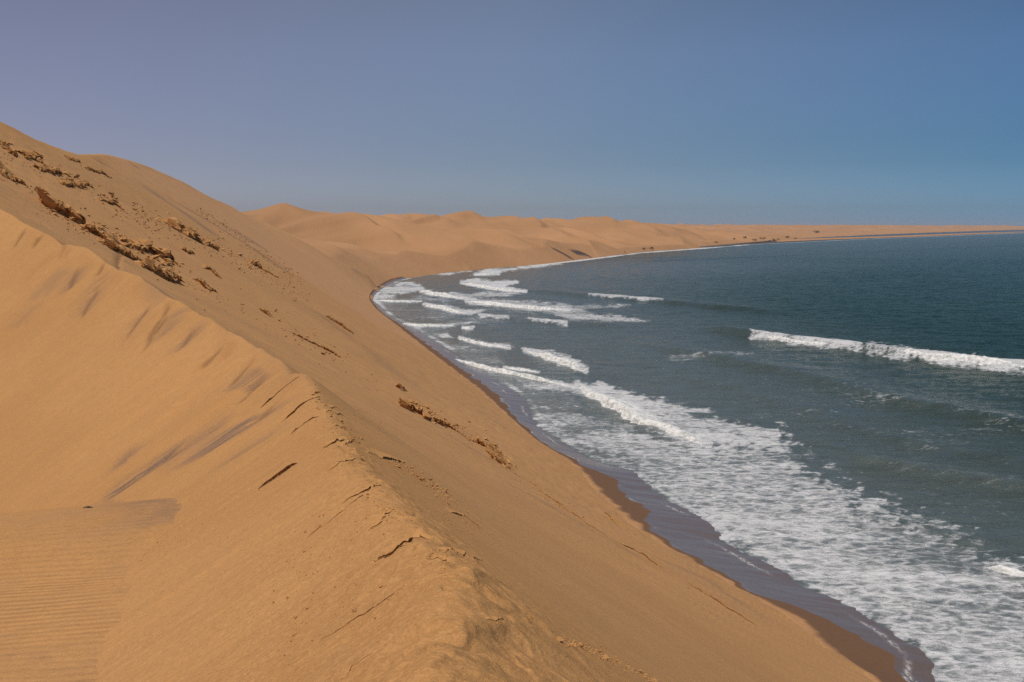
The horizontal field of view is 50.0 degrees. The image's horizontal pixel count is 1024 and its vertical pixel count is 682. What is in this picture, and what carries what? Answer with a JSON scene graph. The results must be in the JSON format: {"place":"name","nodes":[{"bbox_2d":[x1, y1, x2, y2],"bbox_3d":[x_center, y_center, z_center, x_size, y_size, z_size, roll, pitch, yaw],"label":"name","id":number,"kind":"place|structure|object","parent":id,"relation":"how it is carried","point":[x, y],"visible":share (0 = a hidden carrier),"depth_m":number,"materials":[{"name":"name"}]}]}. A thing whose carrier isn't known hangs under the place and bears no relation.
{"place":"outdoors","nodes":[
{"label":"outdoors","id":0,"kind":"place"},
{"bbox_2d":[0,122,873,681],"bbox_3d":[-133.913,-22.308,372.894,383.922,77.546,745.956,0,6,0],"label":"dune","id":1,"kind":"structure","parent":0,"point":[126,380],"depth_m":50.30,"materials":[{"name":"beige sand"}]},
{"bbox_2d":[0,139,7,149],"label":"sand ledge","id":2,"kind":"object","parent":1,"relation":"on","point":[3,144],"visible":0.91,"depth_m":167.40,"materials":[{"name":"brown sand"}]},
{"bbox_2d":[0,161,14,178],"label":"sand ledge","id":3,"kind":"object","parent":1,"relation":"on","point":[5,171],"visible":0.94,"depth_m":151.85,"materials":[{"name":"brown sand"}]},
{"bbox_2d":[8,146,17,157],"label":"sand ledge","id":4,"kind":"object","parent":1,"relation":"on","point":[12,151],"visible":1,"depth_m":166.72,"materials":[{"name":"brown sand"}]},
{"bbox_2d":[7,175,24,183],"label":"sand ledge","id":5,"kind":"object","parent":1,"relation":"on","point":[19,180],"visible":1,"depth_m":152.49,"materials":[{"name":"brown sand"}]},
{"bbox_2d":[15,149,42,162],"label":"sand ledge","id":6,"kind":"object","parent":1,"relation":"on","point":[33,154],"visible":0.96,"depth_m":171.97,"materials":[{"name":"brown sand"}]},
{"bbox_2d":[30,164,63,174],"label":"sand ledge","id":7,"kind":"object","parent":1,"relation":"on","point":[49,169],"visible":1,"depth_m":169.82,"materials":[{"name":"brown sand"}]},
{"bbox_2d":[34,186,85,223],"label":"sand ledge","id":8,"kind":"object","parent":1,"relation":"on","point":[47,199],"visible":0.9,"depth_m":148.38,"materials":[{"name":"brown sand"}]},
{"bbox_2d":[60,179,75,186],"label":"sand ledge","id":9,"kind":"object","parent":1,"relation":"on","point":[64,182],"visible":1,"depth_m":169.03,"materials":[{"name":"brown sand"}]},
{"bbox_2d":[64,155,80,162],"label":"sand ledge","id":10,"kind":"object","parent":1,"relation":"on","point":[72,159],"visible":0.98,"depth_m":218.42,"materials":[{"name":"brown sand"}]},
{"bbox_2d":[72,180,92,189],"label":"sand ledge","id":11,"kind":"object","parent":1,"relation":"on","point":[81,184],"visible":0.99,"depth_m":174.40,"materials":[{"name":"brown sand"}]},
{"bbox_2d":[0,498,181,681],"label":"sand hollow","id":12,"kind":"object","parent":1,"relation":"on","point":[65,587],"visible":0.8,"depth_m":25.98,"materials":[{"name":"brown sand"}]},
{"bbox_2d":[82,165,112,178],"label":"sand ledge","id":13,"kind":"object","parent":1,"relation":"on","point":[95,170],"visible":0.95,"depth_m":225.89,"materials":[{"name":"brown sand"}]},
{"bbox_2d":[79,222,125,248],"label":"sand ledge","id":14,"kind":"object","parent":1,"relation":"on","point":[90,227],"visible":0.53,"depth_m":147.53,"materials":[{"name":"brown sand"}]},
{"bbox_2d":[99,198,123,209],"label":"sand ledge","id":15,"kind":"object","parent":1,"relation":"on","point":[108,201],"visible":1,"depth_m":173.92,"materials":[{"name":"brown sand"}]},
{"bbox_2d":[94,237,142,260],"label":"sand ledge","id":16,"kind":"object","parent":1,"relation":"on","point":[113,245],"visible":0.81,"depth_m":141.54,"materials":[{"name":"brown sand"}]},
{"bbox_2d":[120,235,127,240],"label":"sand clod","id":17,"kind":"object","parent":1,"relation":"on","point":[123,238],"visible":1,"depth_m":155.44,"materials":[{"name":"beige sand"}]},
{"bbox_2d":[128,238,178,264],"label":"sand ledge","id":18,"kind":"object","parent":1,"relation":"on","point":[144,244],"visible":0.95,"depth_m":157.81,"materials":[{"name":"beige sand"}]},
{"bbox_2d":[133,258,183,282],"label":"sand ledge","id":19,"kind":"object","parent":1,"relation":"on","point":[168,274],"visible":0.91,"depth_m":138.15,"materials":[{"name":"brown sand"}]},
{"bbox_2d":[156,216,199,241],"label":"sand ledge","id":20,"kind":"object","parent":1,"relation":"on","point":[180,227],"visible":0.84,"depth_m":213.55,"materials":[{"name":"beige sand"}]},
{"bbox_2d":[181,246,194,253],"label":"sand ledge","id":21,"kind":"object","parent":1,"relation":"on","point":[184,248],"visible":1,"depth_m":173.96,"materials":[{"name":"beige sand"}]},
{"bbox_2d":[195,237,204,244],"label":"sand ledge","id":22,"kind":"object","parent":1,"relation":"on","point":[198,239],"visible":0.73,"depth_m":219.09,"materials":[{"name":"brown sand"}]},
{"bbox_2d":[192,278,217,292],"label":"sand ledge","id":23,"kind":"object","parent":1,"relation":"on","point":[204,283],"visible":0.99,"depth_m":155.90,"materials":[{"name":"brown sand"}]},
{"bbox_2d":[202,238,219,249],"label":"sand ledge","id":24,"kind":"object","parent":1,"relation":"on","point":[210,244],"visible":0.93,"depth_m":224.78,"materials":[{"name":"beige sand"}]},
{"bbox_2d":[201,265,221,278],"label":"sand ledge","id":25,"kind":"object","parent":1,"relation":"on","point":[212,269],"visible":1,"depth_m":170.22,"materials":[{"name":"brown sand"}]},
{"bbox_2d":[244,259,278,277],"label":"sand ledge","id":26,"kind":"object","parent":1,"relation":"on","point":[254,262],"visible":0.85,"depth_m":247.95,"materials":[{"name":"beige sand"}]},
{"bbox_2d":[259,308,273,317],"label":"sand ledge","id":27,"kind":"object","parent":1,"relation":"on","point":[265,311],"visible":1,"depth_m":162.04,"materials":[{"name":"brown sand"}]},
{"bbox_2d":[258,463,296,488],"bbox_3d":[-5.696,3.271,26.621,0.983,0.647,1.023,0,6,0],"label":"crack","id":28,"kind":"object","parent":1,"relation":"on","point":[280,472],"visible":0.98,"depth_m":26.28,"materials":[{"name":"brown sand"}]},
{"bbox_2d":[258,376,299,407],"bbox_3d":[-9.549,2.108,44.560,1.749,1.388,0.984,-3,7,-27],"label":"sand lip","id":29,"kind":"object","parent":1,"relation":"on","point":[264,403],"visible":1,"depth_m":44.23,"materials":[{"name":"brown sand"}]},
{"bbox_2d":[277,396,318,422],"bbox_3d":[-7.934,2.542,39.620,1.108,0.926,2.327,4,7,30],"label":"sand lip","id":30,"kind":"object","parent":1,"relation":"on","point":[288,413],"visible":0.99,"depth_m":39.42,"materials":[{"name":"beige sand"}]},
{"bbox_2d":[288,414,318,434],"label":"sand lip","id":31,"kind":"object","parent":1,"relation":"on","point":[315,416],"visible":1,"depth_m":33.25,"materials":[{"name":"brown sand"}]},
{"bbox_2d":[290,331,341,357],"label":"sand ledge","id":32,"kind":"object","parent":1,"relation":"on","point":[322,346],"visible":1,"depth_m":160.16,"materials":[{"name":"brown sand"}]},
{"bbox_2d":[307,509,345,537],"bbox_3d":[-2.850,2.764,16.764,0.624,0.407,0.224,-2,6,-22],"label":"sand lip","id":33,"kind":"object","parent":1,"relation":"on","point":[325,524],"visible":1,"depth_m":16.71,"materials":[{"name":"brown sand"}]},
{"bbox_2d":[322,403,338,408],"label":"sand lip","id":34,"kind":"object","parent":1,"relation":"on","point":[331,406],"visible":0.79,"depth_m":39.43,"materials":[{"name":"beige sand"}]},
{"bbox_2d":[322,409,347,418],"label":"sand lip","id":35,"kind":"object","parent":1,"relation":"on","point":[326,410],"visible":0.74,"depth_m":35.52,"materials":[{"name":"beige sand"}]},
{"bbox_2d":[323,438,350,447],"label":"sand lip","id":36,"kind":"object","parent":1,"relation":"on","point":[333,441],"visible":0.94,"depth_m":26.41,"materials":[{"name":"brown sand"}]},
{"bbox_2d":[326,315,354,334],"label":"sand ledge","id":37,"kind":"object","parent":1,"relation":"on","point":[338,322],"visible":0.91,"depth_m":219.16,"materials":[{"name":"brown sand"}]},
{"bbox_2d":[327,458,355,470],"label":"sand lip","id":38,"kind":"object","parent":1,"relation":"on","point":[344,460],"visible":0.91,"depth_m":22.99,"materials":[{"name":"brown sand"}]},
{"bbox_2d":[331,424,355,435],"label":"sand lip","id":39,"kind":"object","parent":1,"relation":"on","point":[347,429],"visible":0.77,"depth_m":30.87,"materials":[{"name":"brown sand"}]},
{"bbox_2d":[335,437,363,449],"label":"sand lip","id":40,"kind":"object","parent":1,"relation":"on","point":[344,442],"visible":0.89,"depth_m":26.93,"materials":[{"name":"brown sand"}]},
{"bbox_2d":[339,651,372,680],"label":"sand lip","id":41,"kind":"object","parent":1,"relation":"on","point":[348,670],"visible":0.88,"depth_m":7.81,"materials":[{"name":"beige sand"}]},
{"bbox_2d":[342,484,380,503],"bbox_3d":[-2.467,2.458,18.114,0.400,0.235,1.378,1,6,6],"label":"sand lip","id":42,"kind":"object","parent":1,"relation":"on","point":[367,487],"visible":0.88,"depth_m":17.82,"materials":[{"name":"brown sand"}]},
{"bbox_2d":[350,491,374,503],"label":"sand lip","id":43,"kind":"object","parent":1,"relation":"on","point":[358,496],"visible":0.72,"depth_m":17.35,"materials":[{"name":"brown sand"}]},
{"bbox_2d":[320,583,406,639],"bbox_3d":[-1.309,2.429,10.009,0.850,0.596,0.276,2,6,14],"label":"sand lip","id":44,"kind":"object","parent":1,"relation":"on","point":[368,610],"visible":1,"depth_m":9.97,"materials":[{"name":"brown sand"}]},
{"bbox_2d":[0,153,743,681],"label":"sand crumbs","id":45,"kind":"object","parent":1,"relation":"on","point":[316,401],"visible":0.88,"depth_m":111.25,"materials":[{"name":"brown sand"}]},
{"bbox_2d":[368,510,391,530],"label":"sand lip","id":46,"kind":"object","parent":1,"relation":"on","point":[378,521],"visible":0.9,"depth_m":14.52,"materials":[{"name":"brown sand"}]},
{"bbox_2d":[365,448,404,462],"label":"sand lip","id":47,"kind":"object","parent":1,"relation":"on","point":[382,455],"visible":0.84,"depth_m":29.65,"materials":[{"name":"brown sand"}]},
{"bbox_2d":[373,528,429,561],"bbox_3d":[-1.277,2.348,12.421,0.712,0.354,1.156,0,6,0],"label":"sand lip","id":48,"kind":"object","parent":1,"relation":"on","point":[424,534],"visible":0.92,"depth_m":12.43,"materials":[{"name":"brown sand"}]},
{"bbox_2d":[395,382,407,391],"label":"sand ledge","id":49,"kind":"object","parent":1,"relation":"on","point":[399,386],"visible":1,"depth_m":161.95,"materials":[{"name":"brown sand"}]},
{"bbox_2d":[399,397,457,431],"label":"sand ledge","id":50,"kind":"object","parent":1,"relation":"on","point":[406,404],"visible":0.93,"depth_m":147.44,"materials":[{"name":"brown sand"}]},
{"bbox_2d":[427,555,456,567],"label":"sand lip","id":51,"kind":"object","parent":1,"relation":"on","point":[450,561],"visible":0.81,"depth_m":10.88,"materials":[{"name":"brown sand"}]},
{"bbox_2d":[436,545,482,560],"bbox_3d":[-0.672,2.587,13.152,0.243,1.335,4.013,0,6,5],"label":"sand lip","id":52,"kind":"object","parent":1,"relation":"on","point":[459,551],"visible":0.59,"depth_m":12.85,"materials":[{"name":"brown sand"}]},
{"bbox_2d":[445,506,479,526],"bbox_3d":[-1.396,4.299,26.919,0.810,0.889,2.003,3,7,24],"label":"sand lip","id":53,"kind":"object","parent":1,"relation":"on","point":[455,512],"visible":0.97,"depth_m":26.86,"materials":[{"name":"brown sand"}]},
{"bbox_2d":[459,431,514,470],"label":"sand ledge","id":54,"kind":"object","parent":1,"relation":"on","point":[495,453],"visible":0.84,"depth_m":142.64,"materials":[{"name":"brown sand"}]},
{"bbox_2d":[483,615,511,621],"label":"sand lip","id":55,"kind":"object","parent":1,"relation":"on","point":[494,618],"visible":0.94,"depth_m":8.16,"materials":[{"name":"beige sand"}]},
{"bbox_2d":[530,481,607,536],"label":"sand lip","id":56,"kind":"object","parent":1,"relation":"on","point":[568,510],"visible":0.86,"depth_m":111.87,"materials":[{"name":"brown sand"}]},
{"bbox_2d":[602,511,629,527],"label":"sand lip","id":57,"kind":"object","parent":1,"relation":"on","point":[616,521],"visible":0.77,"depth_m":137.58,"materials":[{"name":"brown sand"}]},
{"bbox_2d":[610,538,664,568],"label":"sand lip","id":58,"kind":"object","parent":1,"relation":"on","point":[648,558],"visible":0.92,"depth_m":104.44,"materials":[{"name":"brown sand"}]},
{"bbox_2d":[689,583,756,625],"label":"sand lip","id":59,"kind":"object","parent":1,"relation":"on","point":[726,606],"visible":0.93,"depth_m":95.34,"materials":[{"name":"brown sand"}]},
{"bbox_2d":[0,0,1023,225],"label":"sky","id":60,"kind":"structure","parent":0,"point":[706,112],"materials":[{"name":"blue"}]},
{"bbox_2d":[242,203,1023,290],"bbox_3d":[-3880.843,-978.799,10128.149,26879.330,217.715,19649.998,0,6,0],"label":"hills","id":61,"kind":"structure","parent":0,"point":[378,249],"depth_m":1286.48,"materials":[{"name":"beige sand"}]},
{"bbox_2d":[369,232,1022,681],"bbox_3d":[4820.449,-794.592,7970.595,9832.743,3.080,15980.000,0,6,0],"label":"beach","id":62,"kind":"structure","parent":0,"point":[871,648],"depth_m":137.42,"materials":[{"name":"grey sand"}]},
{"bbox_2d":[373,230,1023,681],"bbox_3d":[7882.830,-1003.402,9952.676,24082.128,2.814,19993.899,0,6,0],"label":"sea","id":63,"kind":"structure","parent":0,"point":[863,462],"depth_m":271.65,"materials":[{"name":"liquid"}]},
{"bbox_2d":[373,300,420,301],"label":"breaking wave","id":64,"kind":"object","parent":63,"relation":"on","point":[397,300],"visible":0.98,"depth_m":604.79,"materials":[{"name":"liquid"}]},
{"bbox_2d":[402,323,452,325],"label":"breaking wave","id":65,"kind":"object","parent":63,"relation":"on","point":[410,324],"visible":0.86,"depth_m":456.99,"materials":[{"name":"liquid"}]},
{"bbox_2d":[421,290,461,297],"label":"breaking wave","id":66,"kind":"object","parent":63,"relation":"on","point":[444,294],"visible":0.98,"depth_m":653.79,"materials":[{"name":"liquid"}]},
{"bbox_2d":[426,305,461,312],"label":"breaking wave","id":67,"kind":"object","parent":63,"relation":"on","point":[446,308],"visible":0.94,"depth_m":552.19,"materials":[{"name":"liquid"}]},
{"bbox_2d":[459,338,507,347],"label":"breaking wave","id":68,"kind":"object","parent":63,"relation":"on","point":[477,342],"visible":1,"depth_m":387.41,"materials":[{"name":"liquid"}]},
{"bbox_2d":[476,273,495,274],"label":"breaking wave","id":69,"kind":"object","parent":63,"relation":"on","point":[487,274],"visible":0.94,"depth_m":934.55,"materials":[{"name":"liquid"}]},
{"bbox_2d":[462,283,521,291],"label":"breaking wave","id":70,"kind":"object","parent":63,"relation":"on","point":[486,286],"visible":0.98,"depth_m":732.03,"materials":[{"name":"liquid"}]},
{"bbox_2d":[456,359,574,387],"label":"breaking wave","id":71,"kind":"object","parent":63,"relation":"on","point":[506,371],"visible":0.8,"depth_m":311.04,"materials":[{"name":"liquid"}]},
{"bbox_2d":[467,301,564,309],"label":"breaking wave","id":72,"kind":"object","parent":63,"relation":"on","point":[512,305],"visible":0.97,"depth_m":560.81,"materials":[{"name":"liquid"}]},
{"bbox_2d":[505,367,535,371],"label":"breaking wave","id":73,"kind":"object","parent":63,"relation":"on","point":[522,369],"visible":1,"depth_m":317.89,"materials":[{"name":"liquid"}]},
{"bbox_2d":[528,351,583,370],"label":"breaking wave","id":74,"kind":"object","parent":63,"relation":"on","point":[563,361],"visible":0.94,"depth_m":338.46,"materials":[{"name":"liquid"}]},
{"bbox_2d":[580,384,703,445],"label":"breaking wave","id":75,"kind":"object","parent":63,"relation":"on","point":[632,412],"visible":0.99,"depth_m":239.16,"materials":[{"name":"liquid"}]},
{"bbox_2d":[767,335,824,344],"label":"breaking wave","id":76,"kind":"object","parent":63,"relation":"on","point":[783,339],"visible":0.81,"depth_m":391.73,"materials":[{"name":"liquid"}]},
{"bbox_2d":[905,348,1023,366],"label":"breaking wave","id":77,"kind":"object","parent":63,"relation":"on","point":[951,357],"visible":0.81,"depth_m":333.32,"materials":[{"name":"liquid"}]},
{"bbox_2d":[987,565,1023,576],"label":"breaking wave","id":78,"kind":"object","parent":63,"relation":"on","point":[1008,570],"visible":1,"depth_m":132.00,"materials":[{"name":"liquid"}]}
]}

